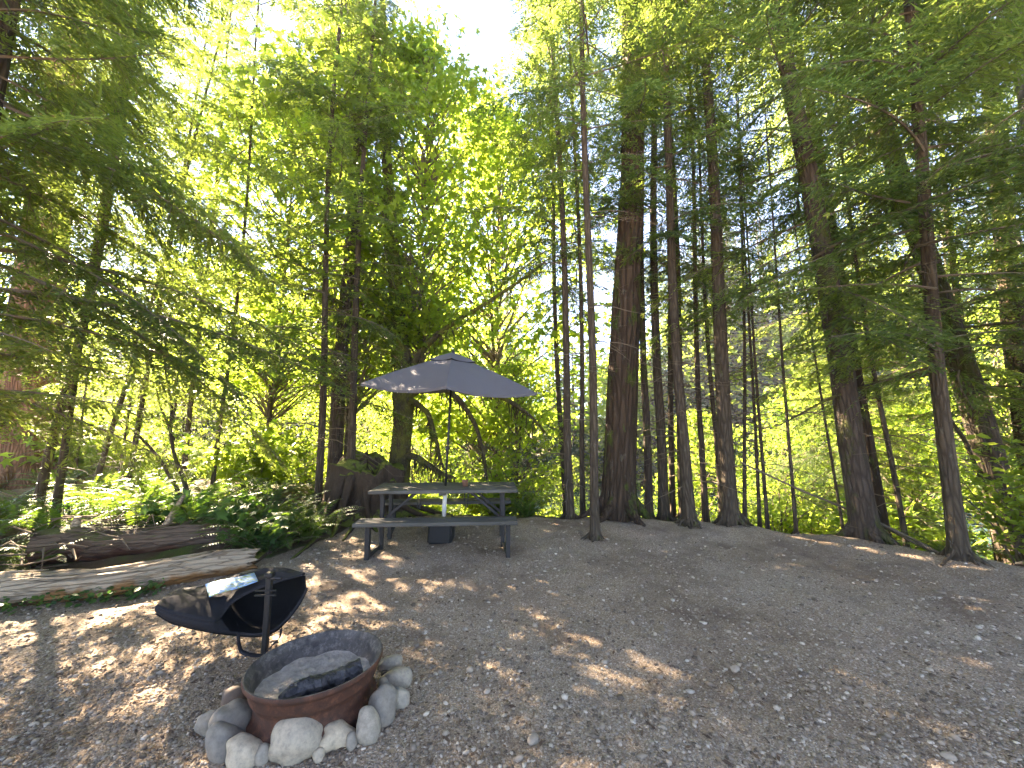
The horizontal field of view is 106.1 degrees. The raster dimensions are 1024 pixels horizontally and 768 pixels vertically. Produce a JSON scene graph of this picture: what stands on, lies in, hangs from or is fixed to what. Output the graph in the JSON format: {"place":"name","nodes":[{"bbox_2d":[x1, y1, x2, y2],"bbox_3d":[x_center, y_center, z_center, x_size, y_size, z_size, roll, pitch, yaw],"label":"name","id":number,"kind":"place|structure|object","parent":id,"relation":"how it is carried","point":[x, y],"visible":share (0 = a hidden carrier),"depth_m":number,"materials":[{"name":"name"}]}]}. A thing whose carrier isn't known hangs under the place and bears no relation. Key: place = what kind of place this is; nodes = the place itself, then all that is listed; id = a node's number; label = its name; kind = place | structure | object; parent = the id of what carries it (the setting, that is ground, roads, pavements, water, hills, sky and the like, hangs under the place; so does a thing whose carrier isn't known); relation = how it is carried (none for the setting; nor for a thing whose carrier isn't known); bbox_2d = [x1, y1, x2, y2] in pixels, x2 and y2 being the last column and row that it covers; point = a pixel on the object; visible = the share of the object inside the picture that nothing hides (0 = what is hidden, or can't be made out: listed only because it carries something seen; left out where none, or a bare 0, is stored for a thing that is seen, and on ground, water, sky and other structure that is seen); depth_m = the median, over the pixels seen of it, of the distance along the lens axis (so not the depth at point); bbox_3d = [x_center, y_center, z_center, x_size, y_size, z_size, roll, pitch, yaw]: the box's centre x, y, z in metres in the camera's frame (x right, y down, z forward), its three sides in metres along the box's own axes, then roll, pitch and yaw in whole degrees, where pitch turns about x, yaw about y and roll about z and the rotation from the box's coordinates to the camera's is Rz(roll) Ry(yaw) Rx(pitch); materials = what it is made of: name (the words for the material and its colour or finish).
{"place":"outdoors","nodes":[
{"label":"outdoors","id":0,"kind":"place"},
{"bbox_2d":[0,414,1023,767],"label":"ground","id":1,"kind":"structure","parent":0,"point":[826,550],"depth_m":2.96,"materials":[{"name":"grey gravel"}]},
{"bbox_2d":[0,491,116,532],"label":"sword fern","id":2,"kind":"object","parent":1,"relation":"on","point":[40,522],"visible":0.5,"depth_m":4.87,"materials":[{"name":"green plant"}]},
{"bbox_2d":[0,0,162,490],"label":"cedar tree","id":3,"kind":"object","parent":1,"relation":"on","point":[7,472],"visible":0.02,"depth_m":8.84,"materials":[{"name":"green plant"}]},
{"bbox_2d":[0,578,165,615],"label":"wood sorrel","id":4,"kind":"object","parent":1,"relation":"on","point":[73,597],"visible":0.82,"depth_m":3.49,"materials":[{"name":"green plant"}]},
{"bbox_2d":[12,468,158,505],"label":"sword fern","id":5,"kind":"object","parent":1,"relation":"on","point":[119,487],"visible":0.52,"depth_m":6.44,"materials":[{"name":"green plant"}]},
{"bbox_2d":[0,407,176,481],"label":"leafy shrub","id":6,"kind":"object","parent":1,"relation":"on","point":[92,460],"visible":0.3,"depth_m":9.05,"materials":[{"name":"green plant"}]},
{"bbox_2d":[0,508,176,569],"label":"brush pile","id":7,"kind":"object","parent":1,"relation":"on","point":[63,517],"visible":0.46,"depth_m":4.34,"materials":[{"name":"brown plant"}]},
{"bbox_2d":[0,0,196,480],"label":"hemlock tree","id":8,"kind":"object","parent":1,"relation":"on","point":[171,136],"visible":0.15,"depth_m":5.50,"materials":[{"name":"green plant"}]},
{"bbox_2d":[19,480,182,531],"bbox_3d":[-5.722,1.735,5.729,1.446,0.616,1.720,-1,-7,12],"label":"sword fern","id":9,"kind":"object","parent":1,"relation":"on","point":[152,494],"visible":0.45,"depth_m":5.48,"materials":[{"name":"green plant"}]},
{"bbox_2d":[0,0,237,509],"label":"hemlock tree","id":10,"kind":"object","parent":1,"relation":"on","point":[40,488],"visible":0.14,"depth_m":6.57,"materials":[{"name":"green plant"}]},
{"bbox_2d":[0,548,260,607],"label":"fallen log","id":11,"kind":"object","parent":1,"relation":"on","point":[16,586],"visible":0.81,"depth_m":3.70,"materials":[{"name":"wood"}]},
{"bbox_2d":[79,365,194,479],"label":"broadleaf tree","id":12,"kind":"object","parent":1,"relation":"on","point":[135,394],"visible":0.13,"depth_m":13.77,"materials":[{"name":"green plant"}]},
{"bbox_2d":[25,495,250,567],"bbox_3d":[-4.405,1.771,4.693,2.182,0.797,0.446,1,-7,-11],"label":"rotten log","id":13,"kind":"object","parent":1,"relation":"on","point":[165,535],"visible":0.72,"depth_m":4.50,"materials":[{"name":"wood"}]},
{"bbox_2d":[0,0,277,511],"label":"hemlock tree","id":14,"kind":"object","parent":1,"relation":"on","point":[58,492],"visible":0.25,"depth_m":6.56,"materials":[{"name":"green plant"}]},
{"bbox_2d":[74,318,224,494],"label":"vine maple","id":15,"kind":"object","parent":1,"relation":"on","point":[175,457],"visible":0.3,"depth_m":5.94,"materials":[{"name":"green plant"}]},
{"bbox_2d":[119,488,218,524],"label":"thimbleberry bush","id":16,"kind":"object","parent":1,"relation":"on","point":[158,510],"visible":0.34,"depth_m":4.94,"materials":[{"name":"green plant"}]},
{"bbox_2d":[82,315,257,484],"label":"broadleaf tree","id":17,"kind":"object","parent":1,"relation":"on","point":[168,410],"visible":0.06,"depth_m":17.64,"materials":[{"name":"green plant"}]},
{"bbox_2d":[89,0,251,494],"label":"hemlock tree","id":18,"kind":"object","parent":1,"relation":"on","point":[104,456],"visible":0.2,"depth_m":8.17,"materials":[{"name":"green plant"}]},
{"bbox_2d":[107,4,235,492],"bbox_3d":[-7.249,-3.228,8.298,1.946,11.382,2.322,5,-8,-37],"label":"hemlock tree","id":19,"kind":"object","parent":1,"relation":"on","point":[142,399],"visible":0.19,"depth_m":8.24,"materials":[{"name":"green plant"}]},
{"bbox_2d":[0,0,353,506],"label":"hemlock tree","id":20,"kind":"object","parent":1,"relation":"on","point":[47,137],"visible":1,"depth_m":3.95,"materials":[{"name":"green plant"}]},
{"bbox_2d":[109,342,247,479],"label":"broadleaf tree","id":21,"kind":"object","parent":1,"relation":"on","point":[182,414],"visible":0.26,"depth_m":12.32,"materials":[{"name":"green plant"}]},
{"bbox_2d":[105,468,269,524],"bbox_3d":[-4.218,1.570,4.953,1.818,0.628,1.857,-7,-14,-22],"label":"sword fern","id":22,"kind":"object","parent":1,"relation":"on","point":[191,509],"visible":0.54,"depth_m":4.93,"materials":[{"name":"green plant"}]},
{"bbox_2d":[126,1,284,480],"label":"hemlock tree","id":23,"kind":"object","parent":1,"relation":"on","point":[188,423],"visible":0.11,"depth_m":10.46,"materials":[{"name":"green plant"}]},
{"bbox_2d":[172,488,263,531],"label":"thimbleberry bush","id":24,"kind":"object","parent":1,"relation":"on","point":[202,507],"visible":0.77,"depth_m":4.83,"materials":[{"name":"green plant"}]},
{"bbox_2d":[125,0,320,490],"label":"hemlock tree","id":25,"kind":"object","parent":1,"relation":"on","point":[224,200],"visible":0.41,"depth_m":7.89,"materials":[{"name":"green plant"}]},
{"bbox_2d":[205,721,243,764],"bbox_3d":[-1.397,1.756,1.878,0.182,0.189,0.168,0,-6,0],"label":"stone","id":26,"kind":"object","parent":1,"relation":"on","point":[219,735],"visible":0.59,"depth_m":1.83,"materials":[{"name":"grey stone"}]},
{"bbox_2d":[208,698,251,731],"bbox_3d":[-1.450,1.777,2.009,0.233,0.212,0.200,0,-6,0],"label":"stone","id":27,"kind":"object","parent":1,"relation":"on","point":[237,712],"visible":0.43,"depth_m":1.98,"materials":[{"name":"grey stone"}]},
{"bbox_2d":[155,567,307,657],"bbox_3d":[-1.977,1.605,2.773,0.924,0.409,0.690,2,-7,-17],"label":"camp chair","id":28,"kind":"object","parent":1,"relation":"on","point":[238,613],"visible":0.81,"depth_m":2.75,"materials":[{"name":"black fabric"}]},
{"bbox_2d":[205,572,257,596],"bbox_3d":[-2.014,1.439,2.765,0.294,0.044,0.221,5,-8,-40],"label":"folded map","id":29,"kind":"object","parent":28,"relation":"on","point":[218,587],"visible":1,"depth_m":2.75,"materials":[{"name":"white paper"}]},
{"bbox_2d":[155,418,316,496],"bbox_3d":[-5.595,1.594,8.354,2.695,1.739,3.034,0,-7,-1],"label":"leafy shrub","id":30,"kind":"object","parent":1,"relation":"on","point":[227,464],"visible":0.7,"depth_m":7.82,"materials":[{"name":"green plant"}]},
{"bbox_2d":[69,62,414,484],"bbox_3d":[-6.831,-3.202,11.270,8.036,12.599,8.307,-5,-8,36],"label":"maple tree","id":31,"kind":"object","parent":1,"relation":"on","point":[258,388],"visible":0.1,"depth_m":10.62,"materials":[{"name":"green plant"}]},
{"bbox_2d":[225,732,262,767],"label":"stone","id":32,"kind":"object","parent":1,"relation":"on","point":[241,749],"visible":0.81,"depth_m":1.79,"materials":[{"name":"grey stone"}]},
{"bbox_2d":[195,503,295,548],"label":"thimbleberry bush","id":33,"kind":"object","parent":1,"relation":"on","point":[251,522],"visible":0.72,"depth_m":4.74,"materials":[{"name":"green plant"}]},
{"bbox_2d":[188,507,335,554],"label":"sword fern","id":34,"kind":"object","parent":1,"relation":"on","point":[272,546],"visible":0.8,"depth_m":4.69,"materials":[{"name":"green plant"}]},
{"bbox_2d":[254,571,281,652],"bbox_3d":[-1.660,1.647,2.611,0.176,0.698,0.067,0,-6,0],"label":"grill post","id":35,"kind":"object","parent":1,"relation":"on","point":[270,578],"visible":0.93,"depth_m":2.62,"materials":[{"name":"black metal"}]},
{"bbox_2d":[208,377,328,482],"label":"broadleaf tree","id":36,"kind":"object","parent":1,"relation":"on","point":[283,418],"visible":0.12,"depth_m":12.01,"materials":[{"name":"green plant"}]},
{"bbox_2d":[131,0,438,503],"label":"hemlock tree","id":37,"kind":"object","parent":1,"relation":"on","point":[326,207],"visible":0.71,"depth_m":6.96,"materials":[{"name":"green plant"}]},
{"bbox_2d":[207,496,364,543],"bbox_3d":[-2.894,1.929,5.404,1.585,0.581,1.716,-1,-7,12],"label":"sword fern","id":38,"kind":"object","parent":1,"relation":"on","point":[315,531],"visible":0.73,"depth_m":5.38,"materials":[{"name":"green plant"}]},
{"bbox_2d":[268,717,322,766],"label":"stone","id":39,"kind":"object","parent":1,"relation":"on","point":[293,741],"visible":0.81,"depth_m":1.83,"materials":[{"name":"grey stone"}]},
{"bbox_2d":[245,414,375,483],"bbox_3d":[-6.406,2.280,12.104,4.079,2.602,3.672,-4,-8,32],"label":"leafy shrub","id":40,"kind":"object","parent":1,"relation":"on","point":[300,480],"visible":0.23,"depth_m":11.48,"materials":[{"name":"green plant"}]},
{"bbox_2d":[241,629,382,743],"bbox_3d":[-1.110,1.737,2.178,0.714,0.336,0.714,-1,-9,0],"label":"fire ring","id":41,"kind":"object","parent":1,"relation":"on","point":[269,677],"visible":0.7,"depth_m":2.16,"materials":[{"name":"metal"}]},
{"bbox_2d":[278,658,362,698],"bbox_3d":[-1.014,1.596,2.066,0.412,0.130,0.115,3,-7,-27],"label":"charred log","id":42,"kind":"object","parent":41,"relation":"on","point":[318,683],"visible":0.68,"depth_m":2.04,"materials":[{"name":"black wood"}]},
{"bbox_2d":[130,0,528,454],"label":"maple tree","id":43,"kind":"object","parent":1,"relation":"on","point":[269,113],"visible":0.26,"depth_m":7.93,"materials":[{"name":"green plant"}]},
{"bbox_2d":[238,0,435,479],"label":"hemlock tree","id":44,"kind":"object","parent":1,"relation":"on","point":[335,451],"visible":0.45,"depth_m":7.59,"materials":[{"name":"green plant"}]},
{"bbox_2d":[319,719,355,753],"bbox_3d":[-0.883,1.776,1.946,0.189,0.130,0.132,2,-7,-20],"label":"stone","id":45,"kind":"object","parent":1,"relation":"on","point":[336,732],"visible":0.64,"depth_m":1.90,"materials":[{"name":"grey stone"}]},
{"bbox_2d":[269,0,409,473],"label":"hemlock tree","id":46,"kind":"object","parent":1,"relation":"on","point":[351,443],"visible":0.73,"depth_m":7.12,"materials":[{"name":"green plant"}]},
{"bbox_2d":[269,348,412,485],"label":"broadleaf tree","id":47,"kind":"object","parent":1,"relation":"on","point":[328,408],"visible":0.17,"depth_m":11.49,"materials":[{"name":"green plant"}]},
{"bbox_2d":[254,450,449,563],"bbox_3d":[-2.587,1.847,7.254,2.778,1.278,5.315,2,-7,-16],"label":"mossy stump","id":48,"kind":"object","parent":1,"relation":"on","point":[350,482],"visible":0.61,"depth_m":6.33,"materials":[{"name":"brown wood"}]},
{"bbox_2d":[356,705,380,745],"bbox_3d":[-0.732,1.746,1.968,0.120,0.176,0.136,0,-6,0],"label":"stone","id":49,"kind":"object","parent":1,"relation":"on","point":[368,726],"visible":0.96,"depth_m":1.93,"materials":[{"name":"grey stone"}]},
{"bbox_2d":[303,349,457,479],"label":"broadleaf tree","id":50,"kind":"object","parent":1,"relation":"on","point":[388,399],"visible":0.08,"depth_m":18.70,"materials":[{"name":"green plant"}]},
{"bbox_2d":[368,683,397,727],"bbox_3d":[-0.708,1.769,2.098,0.152,0.228,0.183,0,-6,0],"label":"stone","id":51,"kind":"object","parent":1,"relation":"on","point":[383,699],"visible":0.73,"depth_m":2.06,"materials":[{"name":"grey stone"}]},
{"bbox_2d":[281,0,553,496],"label":"maple tree","id":52,"kind":"object","parent":1,"relation":"on","point":[400,449],"visible":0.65,"depth_m":8.09,"materials":[{"name":"green plant"}]},
{"bbox_2d":[363,392,477,498],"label":"broadleaf tree","id":53,"kind":"object","parent":1,"relation":"on","point":[431,454],"visible":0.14,"depth_m":12.56,"materials":[{"name":"green plant"}]},
{"bbox_2d":[352,482,517,559],"bbox_3d":[-0.943,1.829,5.383,1.995,0.788,1.610,0,-7,-4],"label":"picnic table","id":54,"kind":"object","parent":1,"relation":"on","point":[390,521],"visible":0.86,"depth_m":5.09,"materials":[{"name":"grey wood"}]},
{"bbox_2d":[361,350,536,543],"bbox_3d":[-0.891,0.852,5.525,1.793,2.730,1.800,-5,-8,38],"label":"patio umbrella","id":55,"kind":"object","parent":1,"relation":"on","point":[452,371],"visible":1,"depth_m":5.25,"materials":[{"name":"grey fabric"}]},
{"bbox_2d":[447,470,543,516],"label":"leafy shrub","id":56,"kind":"object","parent":1,"relation":"on","point":[482,507],"visible":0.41,"depth_m":7.67,"materials":[{"name":"green plant"}]},
{"bbox_2d":[360,62,665,513],"bbox_3d":[-0.426,-1.966,11.134,8.840,13.351,9.103,0,-6,0],"label":"maple tree","id":57,"kind":"object","parent":1,"relation":"on","point":[492,354],"visible":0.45,"depth_m":9.83,"materials":[{"name":"green plant"}]},
{"bbox_2d":[463,359,585,516],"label":"maple tree","id":58,"kind":"object","parent":1,"relation":"on","point":[516,370],"visible":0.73,"depth_m":8.47,"materials":[{"name":"green plant"}]},
{"bbox_2d":[456,0,622,519],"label":"hemlock tree","id":59,"kind":"object","parent":1,"relation":"on","point":[569,513],"visible":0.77,"depth_m":7.00,"materials":[{"name":"green plant"}]},
{"bbox_2d":[65,187,1023,496],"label":"forest","id":60,"kind":"object","parent":1,"relation":"on","point":[769,347],"visible":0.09,"depth_m":31.40,"materials":[{"name":"green plant"}]},
{"bbox_2d":[479,0,616,512],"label":"hemlock tree","id":61,"kind":"object","parent":1,"relation":"on","point":[557,373],"visible":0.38,"depth_m":8.91,"materials":[{"name":"green plant"}]},
{"bbox_2d":[499,0,651,513],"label":"hemlock tree","id":62,"kind":"object","parent":1,"relation":"on","point":[581,407],"visible":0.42,"depth_m":7.54,"materials":[{"name":"green plant"}]},
{"bbox_2d":[468,0,735,541],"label":"hemlock tree","id":63,"kind":"object","parent":1,"relation":"on","point":[593,534],"visible":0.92,"depth_m":5.98,"materials":[{"name":"green plant"}]},
{"bbox_2d":[564,0,747,526],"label":"old conifer","id":64,"kind":"object","parent":1,"relation":"on","point":[619,500],"visible":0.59,"depth_m":6.58,"materials":[{"name":"brown plant"}]},
{"bbox_2d":[598,0,730,518],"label":"hemlock tree","id":65,"kind":"object","parent":1,"relation":"on","point":[648,486],"visible":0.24,"depth_m":7.04,"materials":[{"name":"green plant"}]},
{"bbox_2d":[601,1,730,519],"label":"hemlock tree","id":66,"kind":"object","parent":1,"relation":"on","point":[672,486],"visible":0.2,"depth_m":7.41,"materials":[{"name":"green plant"}]},
{"bbox_2d":[579,0,756,520],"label":"hemlock tree","id":67,"kind":"object","parent":1,"relation":"on","point":[663,509],"visible":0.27,"depth_m":6.99,"materials":[{"name":"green plant"}]},
{"bbox_2d":[565,0,775,528],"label":"hemlock tree","id":68,"kind":"object","parent":1,"relation":"on","point":[688,518],"visible":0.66,"depth_m":6.36,"materials":[{"name":"green plant"}]},
{"bbox_2d":[644,0,767,522],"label":"hemlock tree","id":69,"kind":"object","parent":1,"relation":"on","point":[705,516],"visible":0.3,"depth_m":6.85,"materials":[{"name":"green plant"}]},
{"bbox_2d":[643,408,769,525],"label":"broadleaf tree","id":70,"kind":"object","parent":1,"relation":"on","point":[695,448],"visible":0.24,"depth_m":12.83,"materials":[{"name":"green plant"}]},
{"bbox_2d":[641,0,774,518],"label":"hemlock tree","id":71,"kind":"object","parent":1,"relation":"on","point":[678,515],"visible":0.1,"depth_m":7.23,"materials":[{"name":"green plant"}]},
{"bbox_2d":[599,0,835,527],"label":"hemlock tree","id":72,"kind":"object","parent":1,"relation":"on","point":[730,514],"visible":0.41,"depth_m":6.23,"materials":[{"name":"green plant"}]},
{"bbox_2d":[660,3,796,514],"bbox_3d":[3.700,-3.017,7.389,1.944,11.485,2.434,0,-6,0],"label":"hemlock tree","id":73,"kind":"object","parent":1,"relation":"on","point":[711,389],"visible":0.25,"depth_m":6.97,"materials":[{"name":"green plant"}]},
{"bbox_2d":[695,57,801,517],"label":"sapling","id":74,"kind":"object","parent":1,"relation":"on","point":[744,481],"visible":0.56,"depth_m":6.62,"materials":[{"name":"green plant"}]},
{"bbox_2d":[692,93,838,527],"bbox_3d":[4.085,-1.485,6.732,2.029,8.363,1.936,-4,-8,32],"label":"sapling","id":75,"kind":"object","parent":1,"relation":"on","point":[759,516],"visible":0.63,"depth_m":6.54,"materials":[{"name":"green plant"}]},
{"bbox_2d":[704,93,842,529],"bbox_3d":[4.271,-1.509,6.606,2.313,8.347,1.736,3,-7,-23],"label":"sapling","id":76,"kind":"object","parent":1,"relation":"on","point":[764,486],"visible":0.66,"depth_m":6.45,"materials":[{"name":"green plant"}]},
{"bbox_2d":[708,470,845,534],"bbox_3d":[4.890,2.422,7.363,1.802,1.558,2.040,3,-7,-25],"label":"leafy shrub","id":77,"kind":"object","parent":1,"relation":"on","point":[781,521],"visible":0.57,"depth_m":7.06,"materials":[{"name":"green plant"}]},
{"bbox_2d":[736,429,832,525],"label":"broadleaf tree","id":78,"kind":"object","parent":1,"relation":"on","point":[779,436],"visible":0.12,"depth_m":9.60,"materials":[{"name":"green plant"}]},
{"bbox_2d":[731,67,860,533],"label":"sapling","id":79,"kind":"object","parent":1,"relation":"on","point":[794,511],"visible":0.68,"depth_m":6.06,"materials":[{"name":"green plant"}]},
{"bbox_2d":[638,0,1023,545],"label":"hemlock tree","id":80,"kind":"object","parent":1,"relation":"on","point":[862,510],"visible":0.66,"depth_m":5.49,"materials":[{"name":"green plant"}]},
{"bbox_2d":[734,376,937,522],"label":"broadleaf tree","id":81,"kind":"object","parent":1,"relation":"on","point":[781,405],"visible":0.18,"depth_m":12.88,"materials":[{"name":"green plant"}]},
{"bbox_2d":[710,0,975,544],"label":"hemlock tree","id":82,"kind":"object","parent":1,"relation":"on","point":[873,460],"visible":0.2,"depth_m":6.21,"materials":[{"name":"green plant"}]},
{"bbox_2d":[778,175,940,528],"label":"sapling","id":83,"kind":"object","parent":1,"relation":"on","point":[836,485],"visible":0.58,"depth_m":6.10,"materials":[{"name":"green plant"}]},
{"bbox_2d":[740,272,982,550],"bbox_3d":[7.031,1.075,8.412,3.989,7.416,4.007,-6,-9,44],"label":"broadleaf tree","id":84,"kind":"object","parent":1,"relation":"on","point":[809,460],"visible":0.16,"depth_m":7.81,"materials":[{"name":"green plant"}]},
{"bbox_2d":[725,0,1023,566],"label":"hemlock tree","id":85,"kind":"object","parent":1,"relation":"on","point":[972,390],"visible":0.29,"depth_m":5.90,"materials":[{"name":"green plant"}]},
{"bbox_2d":[730,0,1023,567],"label":"hemlock tree","id":86,"kind":"object","parent":1,"relation":"on","point":[957,546],"visible":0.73,"depth_m":4.60,"materials":[{"name":"green plant"}]},
{"bbox_2d":[790,11,983,547],"bbox_3d":[5.448,-2.436,6.106,1.255,10.594,2.412,6,-9,-44],"label":"sapling","id":87,"kind":"object","parent":1,"relation":"on","point":[898,497],"visible":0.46,"depth_m":5.71,"materials":[{"name":"green plant"}]},
{"bbox_2d":[784,493,994,552],"bbox_3d":[6.318,2.663,6.822,2.246,1.499,2.543,2,-7,-15],"label":"leafy shrub","id":88,"kind":"object","parent":1,"relation":"on","point":[914,520],"visible":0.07,"depth_m":6.34,"materials":[{"name":"green plant"}]},
{"bbox_2d":[769,492,1012,556],"bbox_3d":[7.274,3.004,6.888,3.218,2.090,3.623,0,-7,-2],"label":"leafy shrub","id":89,"kind":"object","parent":1,"relation":"on","point":[930,530],"visible":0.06,"depth_m":6.84,"materials":[{"name":"green plant"}]},
{"bbox_2d":[786,0,1023,560],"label":"hemlock tree","id":90,"kind":"object","parent":1,"relation":"on","point":[958,297],"visible":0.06,"depth_m":6.70,"materials":[{"name":"green plant"}]},
{"bbox_2d":[818,399,993,559],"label":"broadleaf tree","id":91,"kind":"object","parent":1,"relation":"on","point":[929,409],"visible":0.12,"depth_m":8.67,"materials":[{"name":"green plant"}]},
{"bbox_2d":[863,0,1023,564],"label":"tree","id":92,"kind":"object","parent":1,"relation":"on","point":[1020,96],"visible":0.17,"depth_m":5.14,"materials":[{"name":"green plant"}]},
{"bbox_2d":[876,303,1021,558],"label":"broadleaf tree","id":93,"kind":"object","parent":1,"relation":"on","point":[995,359],"visible":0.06,"depth_m":9.54,"materials":[{"name":"green plant"}]},
{"bbox_2d":[886,427,1023,566],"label":"leafy shrub","id":94,"kind":"object","parent":1,"relation":"on","point":[1014,521],"visible":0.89,"depth_m":4.90,"materials":[{"name":"green plant"}]},
{"bbox_2d":[890,0,1023,491],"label":"hemlock tree","id":95,"kind":"object","parent":1,"relation":"on","point":[1003,126],"visible":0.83,"depth_m":3.90,"materials":[{"name":"green plant"}]},
{"bbox_2d":[896,3,1023,489],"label":"hemlock tree","id":96,"kind":"object","parent":1,"relation":"on","point":[1016,367],"visible":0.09,"depth_m":6.76,"materials":[{"name":"green plant"}]},
{"bbox_2d":[926,44,1023,467],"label":"hemlock tree","id":97,"kind":"object","parent":1,"relation":"on","point":[1017,269],"visible":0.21,"depth_m":5.43,"materials":[{"name":"green plant"}]},
{"bbox_2d":[0,0,1023,417],"label":"sky","id":98,"kind":"structure","parent":0,"point":[493,19],"materials":[{"name":"white"}]},
{"bbox_2d":[449,489,991,559],"bbox_3d":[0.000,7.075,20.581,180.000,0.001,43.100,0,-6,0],"label":"bushes","id":99,"kind":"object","parent":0,"point":[639,496],"depth_m":24.08,"materials":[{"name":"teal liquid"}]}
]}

